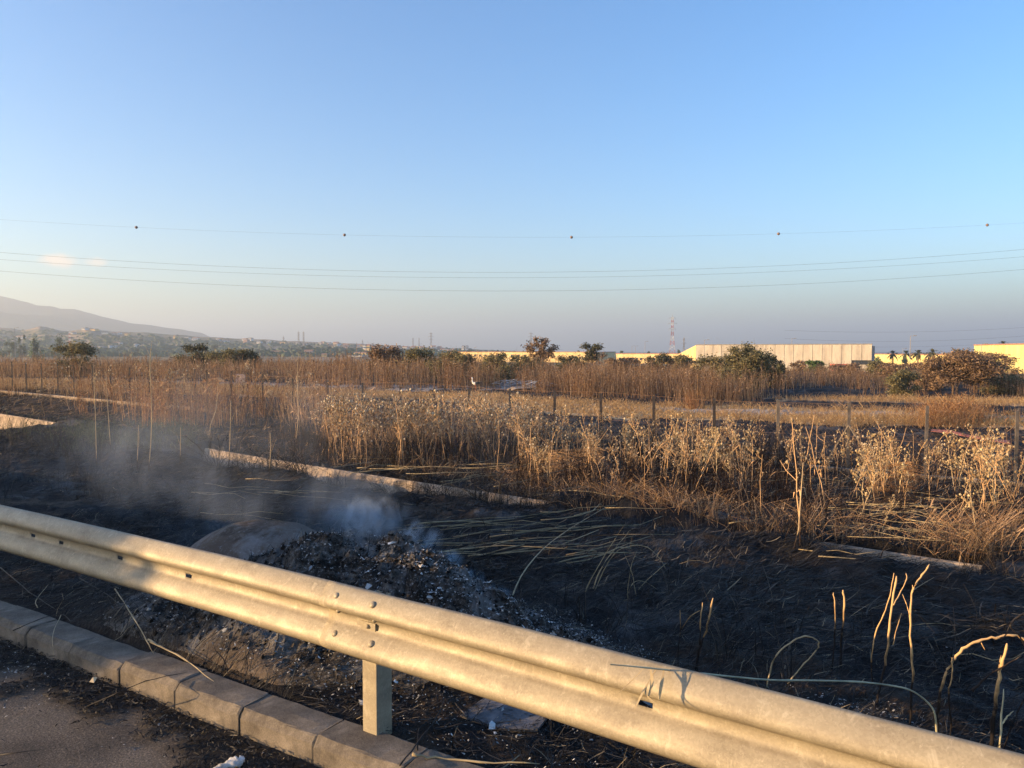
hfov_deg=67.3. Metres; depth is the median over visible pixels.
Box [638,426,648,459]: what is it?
dry thistle
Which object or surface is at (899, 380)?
bush
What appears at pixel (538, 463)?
dry thistle
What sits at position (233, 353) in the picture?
bush
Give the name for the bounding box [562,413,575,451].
dry thistle
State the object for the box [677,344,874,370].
warehouse
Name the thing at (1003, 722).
burnt stalk
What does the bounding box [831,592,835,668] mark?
burnt stalk
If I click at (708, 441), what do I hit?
dry thistle
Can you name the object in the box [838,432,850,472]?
dry thistle
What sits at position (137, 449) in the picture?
tall stalk
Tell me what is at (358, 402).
dry thistle
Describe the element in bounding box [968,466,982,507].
dry thistle
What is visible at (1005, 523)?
dry tufts
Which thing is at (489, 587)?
ash flakes
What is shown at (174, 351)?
woods
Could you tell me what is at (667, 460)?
dry thistle
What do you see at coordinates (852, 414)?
dry grass
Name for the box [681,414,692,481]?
dry thistle
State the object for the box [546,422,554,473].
dry thistle
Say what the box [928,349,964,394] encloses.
acacia tree
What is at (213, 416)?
tall stalk
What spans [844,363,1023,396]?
reed bed
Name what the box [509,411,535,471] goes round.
dry thistle
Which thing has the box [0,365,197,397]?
dry weeds
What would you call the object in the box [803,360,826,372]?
bush
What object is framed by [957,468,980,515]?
dry thistle
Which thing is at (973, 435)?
dry thistle
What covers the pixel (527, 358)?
bush
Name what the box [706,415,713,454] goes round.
dry thistle
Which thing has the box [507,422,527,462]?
dry thistle
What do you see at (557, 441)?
dry thistle
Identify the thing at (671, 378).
reed bed
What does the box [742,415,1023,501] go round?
dry thistles
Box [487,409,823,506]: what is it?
dry weeds
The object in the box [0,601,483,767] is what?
kerb
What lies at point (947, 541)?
fallen cane
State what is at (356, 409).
dry thistle
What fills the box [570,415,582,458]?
dry thistle
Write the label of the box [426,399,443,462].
dry thistle
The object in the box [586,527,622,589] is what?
bent reed
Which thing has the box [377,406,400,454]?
dry thistle
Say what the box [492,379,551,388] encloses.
brushwood pile
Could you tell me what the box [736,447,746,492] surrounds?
dry thistle
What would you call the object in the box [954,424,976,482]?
dry thistle
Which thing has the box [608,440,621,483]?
dry thistle
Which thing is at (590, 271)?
power line
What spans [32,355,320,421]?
dry thistles
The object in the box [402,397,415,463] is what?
dry thistle
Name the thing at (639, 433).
dry thistle
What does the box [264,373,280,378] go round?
tangled stems
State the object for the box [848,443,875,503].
dry thistle
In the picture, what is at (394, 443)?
dry weeds
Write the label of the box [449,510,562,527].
fallen cane
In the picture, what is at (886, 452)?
dry thistle
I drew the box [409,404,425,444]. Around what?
dry thistle
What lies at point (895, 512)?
fallen cane
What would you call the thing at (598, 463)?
dry thistle
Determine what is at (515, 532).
fallen cane
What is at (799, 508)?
tall stalk
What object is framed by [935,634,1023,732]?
arched stalk
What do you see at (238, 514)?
fallen cane
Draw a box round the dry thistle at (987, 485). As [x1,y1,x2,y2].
[978,445,997,519]
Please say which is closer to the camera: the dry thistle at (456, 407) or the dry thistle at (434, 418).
the dry thistle at (434, 418)
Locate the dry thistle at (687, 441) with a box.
[678,428,691,472]
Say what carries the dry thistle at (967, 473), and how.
on the ground at (52, 502)
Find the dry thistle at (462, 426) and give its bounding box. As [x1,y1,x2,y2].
[457,401,467,460]
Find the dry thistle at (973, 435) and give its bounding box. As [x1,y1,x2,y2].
[965,425,982,465]
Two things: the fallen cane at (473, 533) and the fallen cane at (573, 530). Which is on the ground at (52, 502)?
the fallen cane at (473, 533)
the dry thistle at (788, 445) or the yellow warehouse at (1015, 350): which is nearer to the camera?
the dry thistle at (788, 445)
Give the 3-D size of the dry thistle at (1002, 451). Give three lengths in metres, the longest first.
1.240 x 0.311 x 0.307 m
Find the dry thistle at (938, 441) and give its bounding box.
[919,423,957,466]
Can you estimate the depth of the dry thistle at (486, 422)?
16.14 m
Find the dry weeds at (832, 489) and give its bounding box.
[713,424,1023,524]
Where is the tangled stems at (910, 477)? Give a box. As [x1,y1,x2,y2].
[861,462,929,491]
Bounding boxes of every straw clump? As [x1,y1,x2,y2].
[650,386,725,409]
[896,390,1015,427]
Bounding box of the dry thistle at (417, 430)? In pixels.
[409,412,425,462]
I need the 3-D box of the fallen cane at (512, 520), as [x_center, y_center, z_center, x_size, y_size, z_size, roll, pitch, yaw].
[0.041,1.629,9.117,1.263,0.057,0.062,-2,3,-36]
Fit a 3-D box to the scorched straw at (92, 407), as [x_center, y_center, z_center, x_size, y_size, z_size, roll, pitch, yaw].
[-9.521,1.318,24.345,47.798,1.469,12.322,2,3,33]
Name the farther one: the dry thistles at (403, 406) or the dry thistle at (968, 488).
the dry thistles at (403, 406)
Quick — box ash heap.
[103,527,618,695]
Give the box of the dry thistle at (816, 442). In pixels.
[814,420,824,477]
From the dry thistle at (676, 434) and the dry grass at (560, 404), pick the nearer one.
the dry thistle at (676, 434)
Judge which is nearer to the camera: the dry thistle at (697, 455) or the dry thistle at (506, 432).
the dry thistle at (697, 455)
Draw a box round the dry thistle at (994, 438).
[982,435,1005,501]
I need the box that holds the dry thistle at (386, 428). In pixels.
[378,413,390,455]
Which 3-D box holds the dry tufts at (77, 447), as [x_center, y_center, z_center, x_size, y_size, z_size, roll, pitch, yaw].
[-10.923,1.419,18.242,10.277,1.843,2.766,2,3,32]
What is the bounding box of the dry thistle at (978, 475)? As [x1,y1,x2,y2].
[976,446,990,515]
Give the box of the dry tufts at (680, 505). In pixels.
[495,464,913,545]
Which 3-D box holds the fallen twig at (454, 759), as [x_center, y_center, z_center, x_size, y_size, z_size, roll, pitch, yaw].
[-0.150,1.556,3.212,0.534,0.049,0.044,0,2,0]
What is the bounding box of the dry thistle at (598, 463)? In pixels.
[590,453,603,487]
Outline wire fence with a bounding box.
[0,361,1023,481]
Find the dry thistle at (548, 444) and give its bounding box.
[543,432,555,482]
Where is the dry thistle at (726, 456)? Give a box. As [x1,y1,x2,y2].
[722,451,737,482]
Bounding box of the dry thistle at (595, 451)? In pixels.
[577,420,596,482]
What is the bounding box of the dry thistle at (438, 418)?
[425,395,444,453]
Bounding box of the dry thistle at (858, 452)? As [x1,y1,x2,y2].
[850,446,869,515]
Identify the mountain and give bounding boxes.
[0,296,208,336]
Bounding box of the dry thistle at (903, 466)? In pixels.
[889,444,914,502]
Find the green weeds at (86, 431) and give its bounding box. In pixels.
[33,413,231,448]
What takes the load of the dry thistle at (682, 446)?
on the ground at (52, 502)
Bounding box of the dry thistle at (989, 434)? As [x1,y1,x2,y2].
[983,424,995,465]
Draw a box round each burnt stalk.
[677,610,699,665]
[695,598,712,671]
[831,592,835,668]
[839,590,845,666]
[870,574,906,705]
[902,564,929,725]
[948,660,952,735]
[989,643,1007,745]
[998,689,1013,747]
[1003,698,1023,748]
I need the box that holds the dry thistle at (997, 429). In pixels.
[987,427,1014,497]
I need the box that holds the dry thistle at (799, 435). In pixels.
[791,415,807,460]
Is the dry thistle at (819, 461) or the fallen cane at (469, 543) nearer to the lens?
the fallen cane at (469, 543)
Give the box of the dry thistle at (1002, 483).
[988,452,1011,505]
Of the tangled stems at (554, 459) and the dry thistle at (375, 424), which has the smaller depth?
the tangled stems at (554, 459)
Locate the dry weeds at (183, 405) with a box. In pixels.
[113,348,374,427]
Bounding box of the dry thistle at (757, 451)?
[756,450,763,516]
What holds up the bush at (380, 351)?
on the ground at (52, 502)
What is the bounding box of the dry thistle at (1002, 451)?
[990,432,1011,512]
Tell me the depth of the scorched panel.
3.63 m
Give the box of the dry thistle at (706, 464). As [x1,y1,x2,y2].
[691,434,720,492]
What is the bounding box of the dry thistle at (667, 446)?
[661,434,672,473]
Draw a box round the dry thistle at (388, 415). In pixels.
[380,398,392,457]
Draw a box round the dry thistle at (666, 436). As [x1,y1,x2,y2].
[658,418,676,471]
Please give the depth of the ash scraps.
3.90 m
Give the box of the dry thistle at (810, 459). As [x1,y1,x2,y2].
[803,448,816,496]
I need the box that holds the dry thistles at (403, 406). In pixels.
[309,387,549,469]
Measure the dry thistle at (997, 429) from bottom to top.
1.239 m
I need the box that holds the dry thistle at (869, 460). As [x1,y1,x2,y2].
[863,442,879,495]
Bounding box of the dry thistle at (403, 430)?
[396,414,411,455]
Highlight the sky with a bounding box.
[0,0,1023,351]
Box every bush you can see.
[49,339,102,375]
[170,341,212,368]
[200,348,266,370]
[241,348,261,367]
[361,342,406,373]
[395,343,440,375]
[425,348,473,381]
[465,351,477,377]
[476,350,523,382]
[512,355,546,378]
[552,353,590,372]
[594,352,608,366]
[603,357,633,368]
[623,357,644,373]
[642,352,673,372]
[670,353,700,373]
[688,353,732,381]
[713,341,776,391]
[759,354,787,387]
[789,360,806,371]
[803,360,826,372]
[827,363,859,373]
[864,360,892,378]
[873,361,923,376]
[881,366,922,397]
[915,369,945,389]
[962,350,1022,386]
[975,373,1023,393]
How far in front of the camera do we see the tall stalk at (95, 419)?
13.38 m
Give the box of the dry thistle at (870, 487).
[858,462,884,521]
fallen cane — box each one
[109,503,190,506]
[191,491,258,494]
[200,511,281,514]
[208,487,306,492]
[253,489,323,492]
[262,492,347,500]
[286,493,386,499]
[350,466,449,473]
[387,465,462,468]
[397,520,565,530]
[404,511,554,525]
[406,471,483,473]
[416,521,541,541]
[418,520,506,525]
[418,540,573,544]
[428,521,514,527]
[436,534,572,545]
[439,545,593,552]
[440,523,550,529]
[442,538,517,552]
[442,544,523,554]
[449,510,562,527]
[453,527,583,536]
[454,543,549,554]
[456,535,524,546]
[459,523,561,537]
[459,543,544,559]
[463,464,537,468]
[466,515,563,522]
[468,536,615,556]
[472,514,557,527]
[478,530,597,555]
[490,519,606,536]
[502,525,637,531]
[503,534,674,541]
[512,510,600,594]
[520,534,676,538]
[523,521,622,534]
[529,517,619,528]
[540,505,615,512]
[541,509,606,520]
[547,516,661,529]
[556,490,620,496]
[556,525,664,532]
[558,536,649,557]
[560,552,630,561]
[562,536,631,547]
[566,542,646,554]
[566,547,626,562]
[607,500,687,508]
[798,549,870,554]
[815,525,915,539]
[818,555,891,558]
[828,507,932,518]
[847,536,941,540]
[848,502,970,512]
[848,504,924,511]
[853,523,929,532]
[862,504,949,510]
[870,511,919,514]
[872,518,999,525]
[876,527,942,536]
[883,496,945,501]
[884,528,972,533]
[903,494,969,497]
[904,518,1004,535]
[912,623,975,625]
[918,535,999,553]
[918,659,1013,675]
[952,652,1023,659]
[972,640,1017,646]
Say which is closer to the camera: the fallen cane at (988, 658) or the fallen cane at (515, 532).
the fallen cane at (988, 658)
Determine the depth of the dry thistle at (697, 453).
12.56 m
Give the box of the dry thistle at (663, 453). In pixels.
[657,435,669,482]
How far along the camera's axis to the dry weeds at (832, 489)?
11.41 m
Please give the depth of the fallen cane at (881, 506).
10.06 m
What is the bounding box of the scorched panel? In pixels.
[460,698,547,731]
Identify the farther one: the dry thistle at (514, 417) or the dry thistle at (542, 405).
the dry thistle at (542, 405)
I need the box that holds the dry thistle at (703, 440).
[694,422,715,472]
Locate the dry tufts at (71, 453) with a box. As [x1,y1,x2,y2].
[0,425,158,501]
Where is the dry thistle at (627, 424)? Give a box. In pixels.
[619,410,635,443]
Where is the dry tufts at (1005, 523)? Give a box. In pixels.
[853,485,1023,562]
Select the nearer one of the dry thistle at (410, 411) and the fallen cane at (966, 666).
the fallen cane at (966, 666)
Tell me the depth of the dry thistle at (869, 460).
12.56 m
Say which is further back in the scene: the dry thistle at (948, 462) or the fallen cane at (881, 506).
the dry thistle at (948, 462)
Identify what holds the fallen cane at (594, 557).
on the ground at (52, 502)
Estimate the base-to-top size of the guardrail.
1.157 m
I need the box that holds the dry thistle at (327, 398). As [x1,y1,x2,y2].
[326,396,346,459]
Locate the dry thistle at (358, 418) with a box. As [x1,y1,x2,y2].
[348,399,367,451]
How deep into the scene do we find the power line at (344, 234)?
117.09 m
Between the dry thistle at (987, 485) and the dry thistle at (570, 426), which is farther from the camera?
the dry thistle at (570, 426)
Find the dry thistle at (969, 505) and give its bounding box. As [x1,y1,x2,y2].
[956,475,978,536]
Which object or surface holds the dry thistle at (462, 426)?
on the ground at (52, 502)
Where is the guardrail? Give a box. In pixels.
[0,505,1023,767]
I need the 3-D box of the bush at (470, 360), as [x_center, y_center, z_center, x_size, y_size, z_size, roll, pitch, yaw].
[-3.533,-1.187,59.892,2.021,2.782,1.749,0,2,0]
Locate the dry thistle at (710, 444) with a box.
[702,428,721,474]
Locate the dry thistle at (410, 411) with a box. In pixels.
[399,407,414,452]
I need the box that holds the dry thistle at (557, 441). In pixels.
[551,422,564,465]
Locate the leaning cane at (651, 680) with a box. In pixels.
[610,664,937,731]
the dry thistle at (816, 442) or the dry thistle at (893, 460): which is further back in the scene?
the dry thistle at (816, 442)
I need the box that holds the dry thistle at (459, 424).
[453,411,473,442]
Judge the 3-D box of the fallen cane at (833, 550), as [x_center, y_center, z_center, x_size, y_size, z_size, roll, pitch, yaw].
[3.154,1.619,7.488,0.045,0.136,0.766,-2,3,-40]
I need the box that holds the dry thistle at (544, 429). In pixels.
[530,413,545,468]
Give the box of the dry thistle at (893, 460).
[887,429,898,499]
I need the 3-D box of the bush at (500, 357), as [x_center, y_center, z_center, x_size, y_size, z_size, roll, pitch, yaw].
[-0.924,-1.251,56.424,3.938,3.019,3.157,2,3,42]
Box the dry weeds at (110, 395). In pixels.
[54,344,200,414]
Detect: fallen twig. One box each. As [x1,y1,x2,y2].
[0,567,60,612]
[0,740,133,754]
[13,614,69,630]
[52,615,60,654]
[79,578,121,606]
[85,672,185,706]
[115,589,153,653]
[147,639,212,680]
[149,641,197,667]
[399,701,444,765]
[412,752,538,763]
[417,718,438,750]
[609,626,643,657]
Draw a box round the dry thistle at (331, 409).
[320,394,339,453]
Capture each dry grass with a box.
[0,375,1023,430]
[750,391,1023,406]
[769,401,970,428]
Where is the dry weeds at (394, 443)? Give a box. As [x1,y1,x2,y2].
[277,387,579,469]
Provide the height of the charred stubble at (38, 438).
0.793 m
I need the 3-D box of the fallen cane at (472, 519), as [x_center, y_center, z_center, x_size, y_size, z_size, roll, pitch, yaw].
[-0.337,1.587,9.048,1.908,0.031,0.038,-1,3,-24]
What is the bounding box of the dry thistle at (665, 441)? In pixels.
[639,436,670,487]
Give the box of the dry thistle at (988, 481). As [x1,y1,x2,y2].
[971,443,1004,517]
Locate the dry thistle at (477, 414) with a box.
[471,394,483,458]
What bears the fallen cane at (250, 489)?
on the charred straw at (950, 611)
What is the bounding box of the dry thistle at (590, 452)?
[583,433,595,484]
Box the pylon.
[668,314,676,352]
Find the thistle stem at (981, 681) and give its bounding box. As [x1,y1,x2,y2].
[971,655,1020,691]
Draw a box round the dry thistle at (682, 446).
[678,431,690,467]
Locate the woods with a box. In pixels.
[0,327,515,356]
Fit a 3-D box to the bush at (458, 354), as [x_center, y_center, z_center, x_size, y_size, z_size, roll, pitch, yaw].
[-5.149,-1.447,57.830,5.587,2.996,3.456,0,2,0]
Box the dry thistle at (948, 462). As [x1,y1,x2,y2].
[938,429,960,498]
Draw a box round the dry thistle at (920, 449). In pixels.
[913,439,927,467]
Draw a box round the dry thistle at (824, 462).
[817,432,830,492]
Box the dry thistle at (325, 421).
[314,407,332,453]
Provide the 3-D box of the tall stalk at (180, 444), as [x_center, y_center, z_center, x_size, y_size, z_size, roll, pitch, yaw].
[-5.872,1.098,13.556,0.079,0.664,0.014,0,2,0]
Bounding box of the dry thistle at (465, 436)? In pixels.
[453,421,473,462]
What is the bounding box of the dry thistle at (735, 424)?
[730,413,739,455]
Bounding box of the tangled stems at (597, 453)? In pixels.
[547,447,607,474]
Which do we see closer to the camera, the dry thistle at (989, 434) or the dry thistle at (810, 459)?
the dry thistle at (810, 459)
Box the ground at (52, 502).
[0,352,1023,767]
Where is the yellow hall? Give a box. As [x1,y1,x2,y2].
[875,354,972,368]
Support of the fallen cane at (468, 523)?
on the ground at (52, 502)
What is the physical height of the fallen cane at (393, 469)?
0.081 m
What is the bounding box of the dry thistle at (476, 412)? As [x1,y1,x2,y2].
[466,394,491,465]
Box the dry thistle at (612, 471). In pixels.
[609,457,618,483]
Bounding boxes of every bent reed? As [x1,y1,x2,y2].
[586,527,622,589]
[593,531,628,587]
[596,545,664,587]
[613,556,646,592]
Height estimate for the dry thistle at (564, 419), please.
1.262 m
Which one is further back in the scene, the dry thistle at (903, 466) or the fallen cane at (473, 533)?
the dry thistle at (903, 466)
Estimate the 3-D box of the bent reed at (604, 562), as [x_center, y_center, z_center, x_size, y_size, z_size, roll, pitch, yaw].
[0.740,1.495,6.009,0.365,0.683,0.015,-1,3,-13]
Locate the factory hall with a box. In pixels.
[460,352,615,362]
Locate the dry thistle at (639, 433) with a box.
[628,412,645,478]
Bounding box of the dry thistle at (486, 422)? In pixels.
[481,399,490,460]
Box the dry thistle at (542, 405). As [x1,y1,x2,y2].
[529,397,550,423]
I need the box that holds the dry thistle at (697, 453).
[689,437,705,487]
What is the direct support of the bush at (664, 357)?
on the ground at (52, 502)
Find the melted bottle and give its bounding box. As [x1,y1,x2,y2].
[213,755,244,767]
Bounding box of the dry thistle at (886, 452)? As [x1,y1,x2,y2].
[876,440,894,501]
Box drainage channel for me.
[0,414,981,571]
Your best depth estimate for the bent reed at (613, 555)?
5.94 m
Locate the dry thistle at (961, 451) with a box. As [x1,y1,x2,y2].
[952,436,976,497]
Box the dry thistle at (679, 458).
[672,442,686,484]
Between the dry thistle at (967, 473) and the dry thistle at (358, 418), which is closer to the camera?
the dry thistle at (967, 473)
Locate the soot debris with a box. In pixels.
[0,637,306,767]
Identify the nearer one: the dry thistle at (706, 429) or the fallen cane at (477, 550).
the fallen cane at (477, 550)
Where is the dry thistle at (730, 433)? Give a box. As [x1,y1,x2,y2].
[722,415,738,464]
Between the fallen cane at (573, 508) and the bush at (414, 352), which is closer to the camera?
the fallen cane at (573, 508)
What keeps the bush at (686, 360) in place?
on the ground at (52, 502)
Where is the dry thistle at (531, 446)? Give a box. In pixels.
[522,438,539,484]
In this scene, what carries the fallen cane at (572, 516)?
on the ground at (52, 502)
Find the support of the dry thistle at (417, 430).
on the ground at (52, 502)
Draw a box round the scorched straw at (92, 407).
[0,387,1023,561]
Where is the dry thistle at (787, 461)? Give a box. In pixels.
[780,417,806,544]
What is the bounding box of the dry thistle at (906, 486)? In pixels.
[902,472,912,513]
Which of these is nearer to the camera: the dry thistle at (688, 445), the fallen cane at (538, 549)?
the fallen cane at (538, 549)
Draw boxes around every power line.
[0,219,1014,238]
[0,257,1014,277]
[1,249,1023,271]
[5,269,1023,290]
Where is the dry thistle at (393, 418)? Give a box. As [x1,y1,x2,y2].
[379,401,399,461]
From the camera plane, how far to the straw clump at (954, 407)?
27.98 m
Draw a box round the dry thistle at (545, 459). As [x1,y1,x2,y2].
[537,446,551,483]
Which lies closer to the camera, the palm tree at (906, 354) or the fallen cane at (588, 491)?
the fallen cane at (588, 491)
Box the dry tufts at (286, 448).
[176,421,527,486]
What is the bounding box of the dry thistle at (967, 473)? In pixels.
[959,455,978,517]
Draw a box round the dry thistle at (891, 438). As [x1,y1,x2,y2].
[877,428,901,492]
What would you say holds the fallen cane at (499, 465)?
on the scorched straw at (92, 407)
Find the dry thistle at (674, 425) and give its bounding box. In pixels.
[667,411,682,463]
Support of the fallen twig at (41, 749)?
on the road
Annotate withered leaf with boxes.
[999,612,1023,644]
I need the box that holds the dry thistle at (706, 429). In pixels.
[704,426,721,446]
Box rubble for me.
[507,386,531,390]
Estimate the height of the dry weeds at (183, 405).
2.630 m
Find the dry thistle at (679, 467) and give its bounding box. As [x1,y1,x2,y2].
[670,445,685,494]
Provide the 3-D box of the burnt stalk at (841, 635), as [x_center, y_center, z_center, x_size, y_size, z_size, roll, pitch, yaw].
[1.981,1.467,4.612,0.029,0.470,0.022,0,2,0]
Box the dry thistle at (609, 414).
[604,407,613,445]
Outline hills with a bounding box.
[0,326,545,361]
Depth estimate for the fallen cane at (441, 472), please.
12.63 m
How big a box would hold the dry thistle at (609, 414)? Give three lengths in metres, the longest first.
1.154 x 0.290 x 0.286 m
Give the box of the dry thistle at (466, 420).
[459,403,472,458]
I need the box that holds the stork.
[472,378,481,389]
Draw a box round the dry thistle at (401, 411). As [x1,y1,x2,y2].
[386,389,407,461]
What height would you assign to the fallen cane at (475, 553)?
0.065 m
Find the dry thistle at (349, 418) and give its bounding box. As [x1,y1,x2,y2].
[339,402,353,449]
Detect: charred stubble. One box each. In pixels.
[0,412,109,452]
[165,430,590,512]
[176,476,1023,695]
[217,453,608,513]
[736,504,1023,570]
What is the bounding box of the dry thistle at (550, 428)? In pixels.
[544,410,559,445]
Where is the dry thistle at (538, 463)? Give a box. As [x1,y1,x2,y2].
[531,447,544,492]
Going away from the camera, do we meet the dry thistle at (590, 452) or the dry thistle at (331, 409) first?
the dry thistle at (590, 452)
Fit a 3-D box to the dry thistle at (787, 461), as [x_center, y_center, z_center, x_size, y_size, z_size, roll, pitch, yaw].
[2.900,1.012,7.936,0.215,1.360,0.250,0,1,-5]
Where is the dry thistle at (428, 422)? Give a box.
[418,403,441,463]
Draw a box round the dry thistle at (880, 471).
[871,453,887,499]
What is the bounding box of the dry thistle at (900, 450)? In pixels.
[889,429,906,477]
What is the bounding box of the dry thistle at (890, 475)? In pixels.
[874,459,903,495]
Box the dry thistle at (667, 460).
[660,445,672,487]
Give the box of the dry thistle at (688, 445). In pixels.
[672,443,692,490]
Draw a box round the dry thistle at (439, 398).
[429,389,446,450]
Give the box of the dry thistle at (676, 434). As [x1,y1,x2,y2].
[674,422,690,482]
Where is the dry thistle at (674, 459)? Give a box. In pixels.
[669,443,679,482]
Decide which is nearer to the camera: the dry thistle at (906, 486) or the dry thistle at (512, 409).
the dry thistle at (906, 486)
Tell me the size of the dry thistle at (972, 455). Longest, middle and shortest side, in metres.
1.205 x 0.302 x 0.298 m
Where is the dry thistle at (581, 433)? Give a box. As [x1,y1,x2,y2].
[578,431,591,470]
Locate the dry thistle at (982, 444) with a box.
[972,430,992,490]
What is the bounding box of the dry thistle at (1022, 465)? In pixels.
[1012,452,1023,495]
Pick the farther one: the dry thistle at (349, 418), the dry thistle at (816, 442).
the dry thistle at (349, 418)
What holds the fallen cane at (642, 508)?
on the ground at (52, 502)
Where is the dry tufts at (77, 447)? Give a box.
[0,410,182,452]
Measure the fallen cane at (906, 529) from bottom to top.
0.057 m
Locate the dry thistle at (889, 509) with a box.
[882,494,898,529]
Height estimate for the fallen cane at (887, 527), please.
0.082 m
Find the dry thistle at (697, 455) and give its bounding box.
[686,436,703,472]
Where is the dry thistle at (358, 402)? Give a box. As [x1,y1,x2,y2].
[349,393,365,460]
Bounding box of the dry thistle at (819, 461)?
[806,428,835,517]
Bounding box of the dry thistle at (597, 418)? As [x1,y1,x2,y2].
[589,406,606,437]
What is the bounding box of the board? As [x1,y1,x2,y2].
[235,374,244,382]
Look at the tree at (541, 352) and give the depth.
73.60 m
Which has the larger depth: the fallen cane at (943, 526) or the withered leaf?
the fallen cane at (943, 526)
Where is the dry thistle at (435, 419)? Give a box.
[429,405,445,463]
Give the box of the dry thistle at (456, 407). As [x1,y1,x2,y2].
[451,403,461,452]
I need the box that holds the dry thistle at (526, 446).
[522,417,538,480]
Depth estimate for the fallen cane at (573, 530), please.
8.62 m
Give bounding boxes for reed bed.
[0,348,339,380]
[247,342,509,391]
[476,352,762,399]
[660,361,925,389]
[664,359,804,403]
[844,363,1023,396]
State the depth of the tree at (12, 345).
378.37 m
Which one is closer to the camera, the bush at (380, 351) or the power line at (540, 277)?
the bush at (380, 351)
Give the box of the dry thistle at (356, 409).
[348,401,369,464]
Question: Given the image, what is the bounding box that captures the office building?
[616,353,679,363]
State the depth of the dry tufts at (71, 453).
11.65 m
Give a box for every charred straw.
[0,413,1023,689]
[0,496,1023,767]
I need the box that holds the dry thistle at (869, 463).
[859,442,882,499]
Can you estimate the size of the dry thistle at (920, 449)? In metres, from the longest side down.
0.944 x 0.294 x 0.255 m
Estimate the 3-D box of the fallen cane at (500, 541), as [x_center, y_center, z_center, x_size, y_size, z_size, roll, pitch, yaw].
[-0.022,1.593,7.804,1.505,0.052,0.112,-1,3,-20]
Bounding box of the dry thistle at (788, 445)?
[784,433,800,484]
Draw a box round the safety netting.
[931,429,1009,442]
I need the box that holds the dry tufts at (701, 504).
[379,449,1023,577]
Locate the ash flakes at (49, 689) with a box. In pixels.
[1,646,263,760]
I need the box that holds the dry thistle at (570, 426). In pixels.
[558,405,574,449]
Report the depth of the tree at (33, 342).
299.43 m
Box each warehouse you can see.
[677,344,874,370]
[973,343,1023,372]
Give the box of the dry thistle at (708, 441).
[696,432,713,478]
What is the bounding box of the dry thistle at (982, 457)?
[968,444,1003,517]
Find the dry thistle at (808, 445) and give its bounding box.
[801,418,813,473]
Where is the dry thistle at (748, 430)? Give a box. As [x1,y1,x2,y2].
[739,420,756,465]
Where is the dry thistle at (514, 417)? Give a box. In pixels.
[504,392,524,457]
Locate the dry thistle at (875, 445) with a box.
[853,437,880,487]
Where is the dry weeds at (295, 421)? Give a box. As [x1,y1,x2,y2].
[233,381,405,449]
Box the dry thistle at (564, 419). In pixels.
[551,407,568,456]
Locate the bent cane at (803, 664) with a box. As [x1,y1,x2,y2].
[765,635,819,688]
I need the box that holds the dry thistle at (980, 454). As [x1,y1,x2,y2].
[973,436,1015,507]
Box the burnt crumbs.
[116,526,627,705]
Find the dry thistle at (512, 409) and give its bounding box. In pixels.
[506,396,518,442]
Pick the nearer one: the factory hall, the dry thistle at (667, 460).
the dry thistle at (667, 460)
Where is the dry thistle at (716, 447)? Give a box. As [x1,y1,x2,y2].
[703,427,728,494]
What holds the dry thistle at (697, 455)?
on the ground at (52, 502)
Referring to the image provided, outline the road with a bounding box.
[0,639,318,767]
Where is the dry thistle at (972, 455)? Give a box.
[964,440,993,518]
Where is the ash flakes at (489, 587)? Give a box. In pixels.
[74,526,947,767]
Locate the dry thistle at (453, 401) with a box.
[443,390,459,445]
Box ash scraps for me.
[170,531,652,767]
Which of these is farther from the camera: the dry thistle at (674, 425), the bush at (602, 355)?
the bush at (602, 355)
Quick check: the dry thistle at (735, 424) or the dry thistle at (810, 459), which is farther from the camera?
the dry thistle at (735, 424)
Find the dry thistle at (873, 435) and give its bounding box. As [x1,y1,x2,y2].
[867,430,881,462]
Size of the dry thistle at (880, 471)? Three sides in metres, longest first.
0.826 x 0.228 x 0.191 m
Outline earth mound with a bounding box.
[186,520,316,576]
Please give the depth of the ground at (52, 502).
7.85 m
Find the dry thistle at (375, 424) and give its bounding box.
[369,401,383,452]
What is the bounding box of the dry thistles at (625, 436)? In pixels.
[520,411,750,481]
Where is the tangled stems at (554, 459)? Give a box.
[494,450,581,479]
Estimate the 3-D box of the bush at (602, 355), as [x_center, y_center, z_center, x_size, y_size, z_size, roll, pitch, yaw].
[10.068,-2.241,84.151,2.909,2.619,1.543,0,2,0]
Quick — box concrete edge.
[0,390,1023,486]
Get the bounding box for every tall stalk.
[93,364,96,467]
[102,378,110,450]
[137,425,139,469]
[147,344,152,471]
[176,427,180,463]
[209,382,217,448]
[228,408,236,465]
[269,438,276,476]
[295,355,303,447]
[793,467,803,548]
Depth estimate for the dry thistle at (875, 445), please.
13.78 m
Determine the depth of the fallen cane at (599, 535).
8.22 m
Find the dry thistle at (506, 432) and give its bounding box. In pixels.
[499,410,517,467]
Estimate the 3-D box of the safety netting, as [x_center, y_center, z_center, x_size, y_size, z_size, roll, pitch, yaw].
[14.010,1.577,23.497,0.820,0.067,3.597,0,2,-6]
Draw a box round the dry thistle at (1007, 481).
[985,476,1011,513]
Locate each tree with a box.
[0,339,17,360]
[16,333,26,361]
[28,336,45,361]
[31,336,35,361]
[34,342,38,359]
[48,334,64,358]
[211,342,217,350]
[520,337,560,362]
[578,342,603,362]
[887,350,899,363]
[899,351,913,360]
[910,350,924,361]
[911,347,1015,394]
[923,349,937,357]
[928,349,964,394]
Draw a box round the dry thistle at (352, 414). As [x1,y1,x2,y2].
[346,394,362,462]
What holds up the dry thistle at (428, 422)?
on the ground at (52, 502)
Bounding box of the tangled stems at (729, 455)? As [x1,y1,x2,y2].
[705,444,739,465]
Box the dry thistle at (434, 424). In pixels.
[423,401,451,465]
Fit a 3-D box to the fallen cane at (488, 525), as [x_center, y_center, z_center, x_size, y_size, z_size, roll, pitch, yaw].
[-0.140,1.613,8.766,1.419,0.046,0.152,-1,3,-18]

